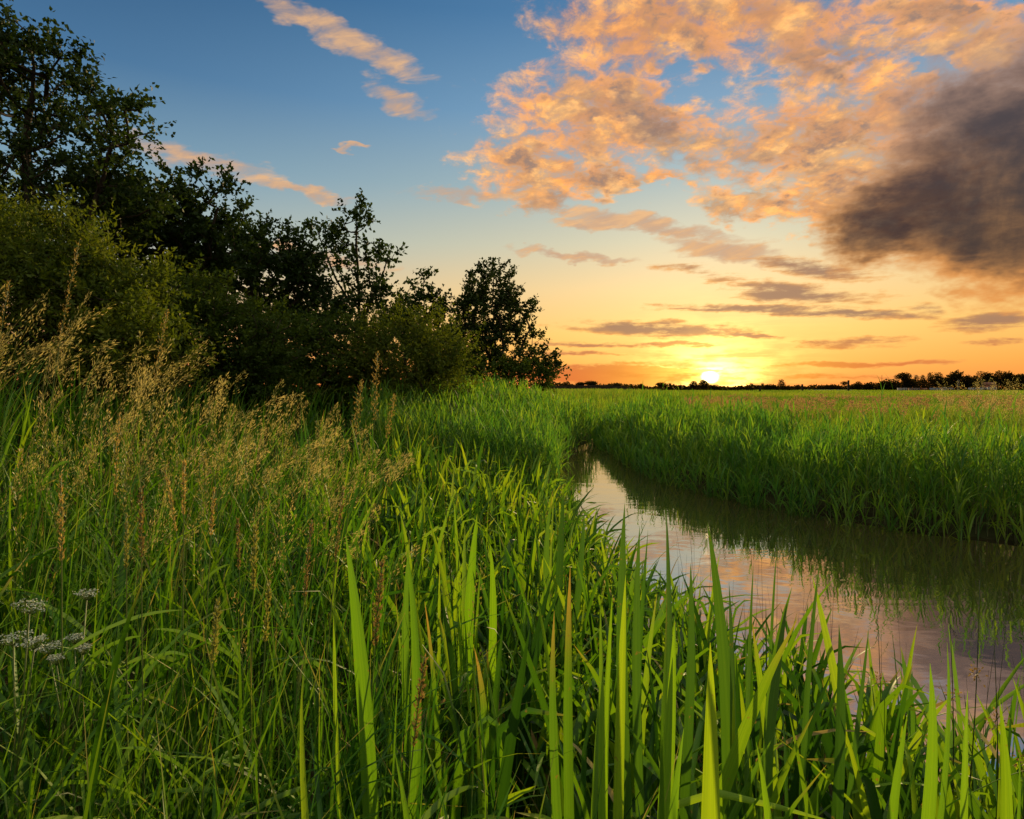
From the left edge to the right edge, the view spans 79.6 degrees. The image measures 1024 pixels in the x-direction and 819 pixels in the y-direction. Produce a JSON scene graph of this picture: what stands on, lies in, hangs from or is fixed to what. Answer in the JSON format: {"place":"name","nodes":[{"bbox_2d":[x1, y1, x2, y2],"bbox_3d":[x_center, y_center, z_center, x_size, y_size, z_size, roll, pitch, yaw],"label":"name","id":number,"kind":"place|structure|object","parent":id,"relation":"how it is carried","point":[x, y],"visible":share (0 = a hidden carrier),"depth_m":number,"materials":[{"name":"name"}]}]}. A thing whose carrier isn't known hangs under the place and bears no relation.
{"place":"outdoors","nodes":[
{"label":"outdoors","id":0,"kind":"place"},
{"bbox_2d":[0,284,418,686],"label":"feathery grass","id":1,"kind":"structure","parent":0,"point":[145,382],"depth_m":3.98,"materials":[{"name":"plant"}]},
{"bbox_2d":[0,400,486,810],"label":"seeding grass","id":2,"kind":"structure","parent":0,"point":[163,471],"depth_m":2.61,"materials":[{"name":"plant"}]},
{"bbox_2d":[0,342,1023,818],"bbox_3d":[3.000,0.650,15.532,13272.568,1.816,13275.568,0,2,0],"label":"ground","id":3,"kind":"structure","parent":0,"point":[870,512],"depth_m":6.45,"materials":[{"name":"green plant"}]},
{"bbox_2d":[0,280,10,357],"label":"grass stalk","id":4,"kind":"object","parent":3,"relation":"on","point":[4,308],"depth_m":2.49,"materials":[{"name":"brown plant"}]},
{"bbox_2d":[0,598,48,818],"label":"umbel plant","id":5,"kind":"object","parent":3,"relation":"on","point":[15,643],"visible":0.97,"depth_m":1.27,"materials":[{"name":"green plant"}]},
{"bbox_2d":[0,588,98,815],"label":"umbel plant","id":6,"kind":"object","parent":3,"relation":"on","point":[50,658],"visible":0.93,"depth_m":1.39,"materials":[{"name":"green plant"}]},
{"bbox_2d":[33,239,80,618],"bbox_3d":[-1.934,0.160,2.600,0.260,1.759,0.060,0,2,0],"label":"grass stalk","id":7,"kind":"object","parent":3,"relation":"on","point":[50,472],"depth_m":2.60,"materials":[{"name":"brown plant"}]},
{"bbox_2d":[35,411,120,760],"bbox_3d":[-1.214,0.586,1.752,0.268,1.165,0.079,0,2,0],"label":"grass stalk","id":8,"kind":"object","parent":3,"relation":"on","point":[76,624],"depth_m":1.72,"materials":[{"name":"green plant"}]},
{"bbox_2d":[0,0,187,378],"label":"alder tree","id":9,"kind":"object","parent":3,"relation":"on","point":[22,146],"visible":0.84,"depth_m":10.09,"materials":[{"name":"green plant"}]},
{"bbox_2d":[68,513,130,777],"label":"grass stalk","id":10,"kind":"object","parent":3,"relation":"on","point":[126,548],"depth_m":1.42,"materials":[{"name":"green plant"}]},
{"bbox_2d":[0,167,229,428],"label":"willow shrub","id":11,"kind":"object","parent":3,"relation":"on","point":[37,265],"visible":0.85,"depth_m":7.14,"materials":[{"name":"green plant"}]},
{"bbox_2d":[56,474,178,814],"bbox_3d":[-0.877,0.652,1.369,0.251,1.028,0.091,0,2,0],"label":"grass stalk","id":12,"kind":"object","parent":3,"relation":"on","point":[96,653],"depth_m":1.35,"materials":[{"name":"green plant"}]},
{"bbox_2d":[72,485,188,818],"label":"grass stalk","id":13,"kind":"object","parent":3,"relation":"on","point":[152,661],"depth_m":1.32,"materials":[{"name":"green plant"}]},
{"bbox_2d":[115,309,169,560],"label":"grass stalk","id":14,"kind":"object","parent":3,"relation":"on","point":[160,348],"depth_m":3.00,"materials":[{"name":"brown plant"}]},
{"bbox_2d":[39,150,259,375],"bbox_3d":[-7.907,-2.740,13.418,4.715,5.922,3.806,0,2,0],"label":"alder tree","id":15,"kind":"object","parent":3,"relation":"on","point":[191,231],"visible":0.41,"depth_m":13.00,"materials":[{"name":"green plant"}]},
{"bbox_2d":[123,459,221,814],"bbox_3d":[-0.812,0.670,1.495,0.225,1.098,0.050,-2,3,-40],"label":"grass stalk","id":16,"kind":"object","parent":3,"relation":"on","point":[168,657],"depth_m":1.50,"materials":[{"name":"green plant"}]},
{"bbox_2d":[71,253,320,421],"bbox_3d":[-5.647,-1.063,10.969,4.463,3.472,3.266,0,2,0],"label":"shrub","id":17,"kind":"object","parent":3,"relation":"on","point":[217,314],"visible":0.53,"depth_m":10.58,"materials":[{"name":"green plant"}]},
{"bbox_2d":[165,468,228,774],"bbox_3d":[-0.936,0.695,1.831,0.177,1.048,0.039,-1,2,-14],"label":"grass stalk","id":18,"kind":"object","parent":3,"relation":"on","point":[206,577],"depth_m":1.82,"materials":[{"name":"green plant"}]},
{"bbox_2d":[155,517,248,818],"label":"grass stalk","id":19,"kind":"object","parent":3,"relation":"on","point":[222,649],"depth_m":1.54,"materials":[{"name":"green plant"}]},
{"bbox_2d":[198,487,238,818],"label":"grass stalk","id":20,"kind":"object","parent":3,"relation":"on","point":[211,533],"depth_m":1.60,"materials":[{"name":"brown plant"}]},
{"bbox_2d":[181,524,259,818],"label":"grass stalk","id":21,"kind":"object","parent":3,"relation":"on","point":[253,579],"depth_m":1.38,"materials":[{"name":"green plant"}]},
{"bbox_2d":[119,596,327,818],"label":"grass stalk","id":22,"kind":"object","parent":3,"relation":"on","point":[212,654],"depth_m":1.15,"materials":[{"name":"green plant"}]},
{"bbox_2d":[200,580,271,797],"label":"grass stalk","id":23,"kind":"object","parent":3,"relation":"on","point":[265,637],"depth_m":1.23,"materials":[{"name":"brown plant"}]},
{"bbox_2d":[178,195,363,328],"bbox_3d":[-6.726,-2.680,16.319,4.883,6.104,3.824,1,2,22],"label":"alder tree","id":24,"kind":"object","parent":3,"relation":"on","point":[298,267],"visible":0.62,"depth_m":15.98,"materials":[{"name":"green plant"}]},
{"bbox_2d":[289,519,335,809],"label":"grass stalk","id":25,"kind":"object","parent":3,"relation":"on","point":[307,575],"depth_m":1.51,"materials":[{"name":"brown plant"}]},
{"bbox_2d":[295,486,346,748],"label":"grass stalk","id":26,"kind":"object","parent":3,"relation":"on","point":[315,663],"depth_m":1.57,"materials":[{"name":"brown plant"}]},
{"bbox_2d":[239,299,410,418],"bbox_3d":[-4.250,-0.881,13.418,4.274,3.099,3.177,0,2,0],"label":"shrub","id":27,"kind":"object","parent":3,"relation":"on","point":[327,332],"visible":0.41,"depth_m":12.87,"materials":[{"name":"green plant"}]},
{"bbox_2d":[271,559,384,818],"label":"grass stalk","id":28,"kind":"object","parent":3,"relation":"on","point":[378,597],"depth_m":1.12,"materials":[{"name":"brown plant"}]},
{"bbox_2d":[317,380,363,621],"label":"grass stalk","id":29,"kind":"object","parent":3,"relation":"on","point":[352,460],"depth_m":3.12,"materials":[{"name":"brown plant"}]},
{"bbox_2d":[289,188,409,342],"bbox_3d":[-4.910,-3.099,17.883,3.864,6.744,2.722,0,2,0],"label":"alder tree","id":30,"kind":"object","parent":3,"relation":"on","point":[377,289],"visible":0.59,"depth_m":17.71,"materials":[{"name":"green plant"}]},
{"bbox_2d":[300,678,409,818],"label":"iris plant","id":31,"kind":"object","parent":3,"relation":"on","point":[304,803],"visible":1,"depth_m":0.87,"materials":[{"name":"green plant"}]},
{"bbox_2d":[343,351,380,579],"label":"grass stalk","id":32,"kind":"object","parent":3,"relation":"on","point":[375,392],"depth_m":2.99,"materials":[{"name":"brown plant"}]},
{"bbox_2d":[333,537,420,818],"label":"iris plant","id":33,"kind":"object","parent":3,"relation":"on","point":[370,804],"visible":0.88,"depth_m":1.11,"materials":[{"name":"green plant"}]},
{"bbox_2d":[373,394,397,557],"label":"grass stalk","id":34,"kind":"object","parent":3,"relation":"on","point":[390,539],"depth_m":3.23,"materials":[{"name":"brown plant"}]},
{"bbox_2d":[318,283,504,434],"bbox_3d":[-2.130,-0.909,12.911,4.004,3.578,3.120,0,2,0],"label":"willow shrub","id":35,"kind":"object","parent":3,"relation":"on","point":[435,365],"visible":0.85,"depth_m":12.56,"materials":[{"name":"green plant"}]},
{"bbox_2d":[369,266,462,362],"bbox_3d":[-3.333,-2.401,20.988,3.349,5.152,2.612,0,2,0],"label":"alder tree","id":36,"kind":"object","parent":3,"relation":"on","point":[421,295],"visible":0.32,"depth_m":20.67,"materials":[{"name":"green plant"}]},
{"bbox_2d":[407,654,476,818],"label":"grass stalk","id":37,"kind":"object","parent":3,"relation":"on","point":[432,809],"depth_m":0.98,"materials":[{"name":"brown plant"}]},
{"bbox_2d":[378,540,530,818],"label":"iris plant","id":38,"kind":"object","parent":3,"relation":"on","point":[405,651],"visible":0.52,"depth_m":1.42,"materials":[{"name":"green plant"}]},
{"bbox_2d":[434,517,496,765],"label":"iris plant","id":39,"kind":"object","parent":3,"relation":"on","point":[468,585],"visible":0.3,"depth_m":1.94,"materials":[{"name":"green plant"}]},
{"bbox_2d":[347,373,598,491],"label":"reeds","id":40,"kind":"object","parent":3,"relation":"on","point":[534,422],"visible":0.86,"depth_m":10.70,"materials":[{"name":"green plant"}]},
{"bbox_2d":[439,344,561,393],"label":"shrub","id":41,"kind":"object","parent":3,"relation":"on","point":[523,368],"visible":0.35,"depth_m":21.73,"materials":[{"name":"green plant"}]},
{"bbox_2d":[447,257,571,383],"bbox_3d":[-0.269,-2.724,22.862,5.003,6.043,3.240,0,2,0],"label":"oak tree","id":42,"kind":"object","parent":3,"relation":"on","point":[507,297],"visible":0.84,"depth_m":22.49,"materials":[{"name":"green plant"}]},
{"bbox_2d":[549,574,573,818],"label":"iris plant","id":43,"kind":"object","parent":3,"relation":"on","point":[567,764],"visible":0.99,"depth_m":1.07,"materials":[{"name":"green plant"}]},
{"bbox_2d":[543,494,587,659],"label":"iris plant","id":44,"kind":"object","parent":3,"relation":"on","point":[559,571],"visible":0.33,"depth_m":2.68,"materials":[{"name":"green plant"}]},
{"bbox_2d":[118,387,1023,513],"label":"field grass","id":45,"kind":"structure","parent":3,"relation":"on","point":[599,395],"depth_m":36.76,"materials":[{"name":"green plant"}]},
{"bbox_2d":[585,381,597,384],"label":"distant tree","id":46,"kind":"object","parent":3,"relation":"on","point":[590,383],"visible":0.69,"depth_m":188.87,"materials":[{"name":"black plant"}]},
{"bbox_2d":[598,575,625,818],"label":"iris plant","id":47,"kind":"object","parent":3,"relation":"on","point":[603,738],"visible":1,"depth_m":1.04,"materials":[{"name":"green plant"}]},
{"bbox_2d":[257,457,999,818],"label":"dry leaves","id":48,"kind":"object","parent":3,"relation":"on","point":[989,745],"visible":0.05,"depth_m":2.05,"materials":[{"name":"brown plant"}]},
{"bbox_2d":[244,420,1023,818],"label":"iris leaves","id":49,"kind":"object","parent":3,"relation":"on","point":[480,488],"visible":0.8,"depth_m":2.08,"materials":[{"name":"green plant"}]},
{"bbox_2d":[636,383,644,389],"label":"distant tree","id":50,"kind":"object","parent":3,"relation":"on","point":[640,386],"visible":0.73,"depth_m":229.54,"materials":[{"name":"green plant"}]},
{"bbox_2d":[616,504,694,818],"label":"iris plant","id":51,"kind":"object","parent":3,"relation":"on","point":[686,766],"visible":0.77,"depth_m":1.33,"materials":[{"name":"green plant"}]},
{"bbox_2d":[655,382,665,389],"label":"distant tree","id":52,"kind":"object","parent":3,"relation":"on","point":[659,384],"visible":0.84,"depth_m":239.25,"materials":[{"name":"green plant"}]},
{"bbox_2d":[657,620,675,818],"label":"iris plant","id":53,"kind":"object","parent":3,"relation":"on","point":[669,737],"visible":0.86,"depth_m":0.90,"materials":[{"name":"green plant"}]},
{"bbox_2d":[689,381,697,389],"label":"distant tree","id":54,"kind":"object","parent":3,"relation":"on","point":[693,385],"visible":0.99,"depth_m":249.46,"materials":[{"name":"green plant"}]},
{"bbox_2d":[698,379,709,389],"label":"distant tree","id":55,"kind":"object","parent":3,"relation":"on","point":[702,385],"visible":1,"depth_m":249.28,"materials":[{"name":"green plant"}]},
{"bbox_2d":[707,385,721,389],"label":"distant tree","id":56,"kind":"object","parent":3,"relation":"on","point":[714,387],"visible":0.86,"depth_m":254.15,"materials":[{"name":"green plant"}]},
{"bbox_2d":[668,643,771,818],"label":"iris plant","id":57,"kind":"object","parent":3,"relation":"on","point":[710,807],"visible":1,"depth_m":0.76,"materials":[{"name":"green plant"}]},
{"bbox_2d":[728,386,741,390],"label":"distant tree","id":58,"kind":"object","parent":3,"relation":"on","point":[734,388],"visible":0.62,"depth_m":258.78,"materials":[{"name":"green plant"}]},
{"bbox_2d":[707,522,786,818],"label":"iris plant","id":59,"kind":"object","parent":3,"relation":"on","point":[726,663],"visible":0.77,"depth_m":1.19,"materials":[{"name":"green plant"}]},
{"bbox_2d":[743,385,754,389],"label":"distant tree","id":60,"kind":"object","parent":3,"relation":"on","point":[747,387],"visible":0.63,"depth_m":261.23,"materials":[{"name":"green plant"}]},
{"bbox_2d":[761,384,779,389],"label":"distant tree","id":61,"kind":"object","parent":3,"relation":"on","point":[770,387],"visible":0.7,"depth_m":268.67,"materials":[{"name":"green plant"}]},
{"bbox_2d":[538,380,1023,389],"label":"hedgerow","id":62,"kind":"object","parent":3,"relation":"on","point":[675,387],"visible":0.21,"depth_m":271.03,"materials":[{"name":"green plant"}]},
{"bbox_2d":[777,379,785,387],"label":"distant tree","id":63,"kind":"object","parent":3,"relation":"on","point":[781,383],"visible":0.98,"depth_m":269.38,"materials":[{"name":"green plant"}]},
{"bbox_2d":[781,385,791,389],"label":"distant tree","id":64,"kind":"object","parent":3,"relation":"on","point":[785,387],"visible":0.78,"depth_m":267.37,"materials":[{"name":"green plant"}]},
{"bbox_2d":[793,384,800,389],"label":"distant tree","id":65,"kind":"object","parent":3,"relation":"on","point":[796,387],"visible":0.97,"depth_m":274.57,"materials":[{"name":"green plant"}]},
{"bbox_2d":[592,379,1023,545],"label":"reeds","id":66,"kind":"object","parent":3,"relation":"on","point":[700,437],"visible":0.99,"depth_m":8.08,"materials":[{"name":"green plant"}]},
{"bbox_2d":[763,569,868,818],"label":"iris plant","id":67,"kind":"object","parent":3,"relation":"on","point":[839,777],"visible":0.82,"depth_m":1.31,"materials":[{"name":"green plant"}]},
{"bbox_2d":[818,386,828,389],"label":"distant tree","id":68,"kind":"object","parent":3,"relation":"on","point":[822,388],"visible":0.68,"depth_m":294.09,"materials":[{"name":"green plant"}]},
{"bbox_2d":[826,384,840,389],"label":"distant tree","id":69,"kind":"object","parent":3,"relation":"on","point":[833,387],"visible":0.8,"depth_m":293.71,"materials":[{"name":"green plant"}]},
{"bbox_2d":[840,381,846,389],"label":"distant tree","id":70,"kind":"object","parent":3,"relation":"on","point":[844,384],"visible":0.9,"depth_m":289.46,"materials":[{"name":"green plant"}]},
{"bbox_2d":[673,516,1022,813],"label":"rushes","id":71,"kind":"object","parent":3,"relation":"on","point":[831,639],"visible":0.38,"depth_m":2.53,"materials":[{"name":"green plant"}]},
{"bbox_2d":[847,380,849,390],"bbox_3d":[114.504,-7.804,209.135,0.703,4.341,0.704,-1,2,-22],"label":"fence post","id":72,"kind":"object","parent":3,"relation":"on","point":[848,385],"visible":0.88,"depth_m":208.88,"materials":[{"name":"brown wood"}]},
{"bbox_2d":[680,393,1023,425],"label":"flowering grass","id":73,"kind":"structure","parent":3,"relation":"on","point":[914,399],"depth_m":21.34,"materials":[{"name":"plant"}]},
{"bbox_2d":[850,384,859,389],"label":"distant tree","id":74,"kind":"object","parent":3,"relation":"on","point":[853,387],"visible":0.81,"depth_m":289.21,"materials":[{"name":"green plant"}]},
{"bbox_2d":[855,381,862,388],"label":"distant tree","id":75,"kind":"object","parent":3,"relation":"on","point":[858,384],"visible":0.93,"depth_m":289.14,"materials":[{"name":"green plant"}]},
{"bbox_2d":[861,382,878,389],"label":"distant tree","id":76,"kind":"object","parent":3,"relation":"on","point":[867,386],"visible":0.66,"depth_m":283.82,"materials":[{"name":"green plant"}]},
{"bbox_2d":[869,615,890,702],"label":"rush stem","id":77,"kind":"object","parent":3,"relation":"on","point":[879,671],"visible":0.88,"depth_m":1.73,"materials":[{"name":"plant"}]},
{"bbox_2d":[873,378,902,389],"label":"distant tree","id":78,"kind":"object","parent":3,"relation":"on","point":[889,386],"visible":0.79,"depth_m":268.53,"materials":[{"name":"green plant"}]},
{"bbox_2d":[895,372,911,387],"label":"distant tree","id":79,"kind":"object","parent":3,"relation":"on","point":[905,376],"visible":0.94,"depth_m":269.09,"materials":[{"name":"green plant"}]},
{"bbox_2d":[901,378,918,388],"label":"distant tree","id":80,"kind":"object","parent":3,"relation":"on","point":[911,382],"visible":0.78,"depth_m":270.39,"materials":[{"name":"green plant"}]},
{"bbox_2d":[911,375,920,387],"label":"distant tree","id":81,"kind":"object","parent":3,"relation":"on","point":[918,380],"visible":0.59,"depth_m":274.15,"materials":[{"name":"green plant"}]},
{"bbox_2d":[887,646,950,818],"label":"iris plant","id":82,"kind":"object","parent":3,"relation":"on","point":[930,792],"visible":1,"depth_m":1.01,"materials":[{"name":"green plant"}]},
{"bbox_2d":[917,375,928,388],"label":"distant tree","id":83,"kind":"object","parent":3,"relation":"on","point":[923,381],"visible":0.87,"depth_m":274.08,"materials":[{"name":"green plant"}]},
{"bbox_2d":[924,372,934,389],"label":"distant tree","id":84,"kind":"object","parent":3,"relation":"on","point":[929,380],"visible":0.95,"depth_m":274.17,"materials":[{"name":"green plant"}]},
{"bbox_2d":[931,372,945,387],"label":"distant tree","id":85,"kind":"object","parent":3,"relation":"on","point":[938,379],"visible":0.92,"depth_m":273.88,"materials":[{"name":"green plant"}]},
{"bbox_2d":[939,377,954,387],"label":"distant tree","id":86,"kind":"object","parent":3,"relation":"on","point":[949,384],"visible":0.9,"depth_m":273.45,"materials":[{"name":"green plant"}]},
{"bbox_2d":[938,615,961,798],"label":"rush stem","id":87,"kind":"object","parent":3,"relation":"on","point":[952,698],"visible":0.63,"depth_m":1.53,"materials":[{"name":"plant"}]},
{"bbox_2d":[946,370,965,389],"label":"distant tree","id":88,"kind":"object","parent":3,"relation":"on","point":[954,377],"visible":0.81,"depth_m":273.25,"materials":[{"name":"green plant"}]},
{"bbox_2d":[959,374,977,389],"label":"distant tree","id":89,"kind":"object","parent":3,"relation":"on","point":[969,382],"visible":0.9,"depth_m":273.61,"materials":[{"name":"green plant"}]},
{"bbox_2d":[972,375,980,387],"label":"distant tree","id":90,"kind":"object","parent":3,"relation":"on","point":[977,377],"visible":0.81,"depth_m":273.89,"materials":[{"name":"green plant"}]},
{"bbox_2d":[968,582,987,806],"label":"rush stem","id":91,"kind":"object","parent":3,"relation":"on","point":[976,675],"visible":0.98,"depth_m":1.47,"materials":[{"name":"plant"}]},
{"bbox_2d":[976,371,984,387],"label":"distant tree","id":92,"kind":"object","parent":3,"relation":"on","point":[979,386],"visible":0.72,"depth_m":274.57,"materials":[{"name":"green plant"}]},
{"bbox_2d":[982,382,996,387],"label":"barn","id":93,"kind":"structure","parent":3,"relation":"on","point":[988,384],"depth_m":261.04,"materials":[{"name":"grey brick"}]},
{"bbox_2d":[960,691,1020,818],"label":"iris plant","id":94,"kind":"object","parent":3,"relation":"on","point":[1006,805],"visible":1,"depth_m":1.07,"materials":[{"name":"green plant"}]},
{"bbox_2d":[981,371,1000,384],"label":"distant tree","id":95,"kind":"object","parent":3,"relation":"on","point":[985,377],"visible":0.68,"depth_m":273.50,"materials":[{"name":"green plant"}]},
{"bbox_2d":[985,642,1010,802],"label":"rush stem","id":96,"kind":"object","parent":3,"relation":"on","point":[997,714],"visible":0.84,"depth_m":1.43,"materials":[{"name":"green plant"}]},
{"bbox_2d":[991,370,1007,389],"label":"distant tree","id":97,"kind":"object","parent":3,"relation":"on","point":[1001,381],"visible":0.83,"depth_m":273.96,"materials":[{"name":"green plant"}]},
{"bbox_2d":[1001,371,1018,389],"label":"distant tree","id":98,"kind":"object","parent":3,"relation":"on","point":[1010,376],"visible":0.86,"depth_m":273.48,"materials":[{"name":"green plant"}]},
{"bbox_2d":[1010,373,1023,389],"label":"distant tree","id":99,"kind":"object","parent":3,"relation":"on","point":[1021,378],"visible":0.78,"depth_m":273.54,"materials":[{"name":"green plant"}]},
{"bbox_2d":[1012,750,1023,818],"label":"rush stem","id":100,"kind":"object","parent":3,"relation":"on","point":[1015,765],"visible":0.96,"depth_m":1.33,"materials":[{"name":"plant"}]},
{"bbox_2d":[0,0,1023,387],"label":"sky","id":101,"kind":"structure","parent":0,"point":[730,193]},
{"bbox_2d":[545,385,635,389],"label":"hill","id":102,"kind":"structure","parent":0,"point":[592,387],"depth_m":162.33,"materials":[{"name":"green plant"}]},
{"bbox_2d":[557,440,1023,811],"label":"water","id":103,"kind":"structure","parent":0,"point":[926,585],"depth_m":5.28,"materials":[{"name":"grey liquid"}]},
{"bbox_2d":[928,377,1023,461],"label":"tall grass","id":104,"kind":"structure","parent":0,"point":[1003,402],"depth_m":11.41,"materials":[{"name":"plant"}]}
]}

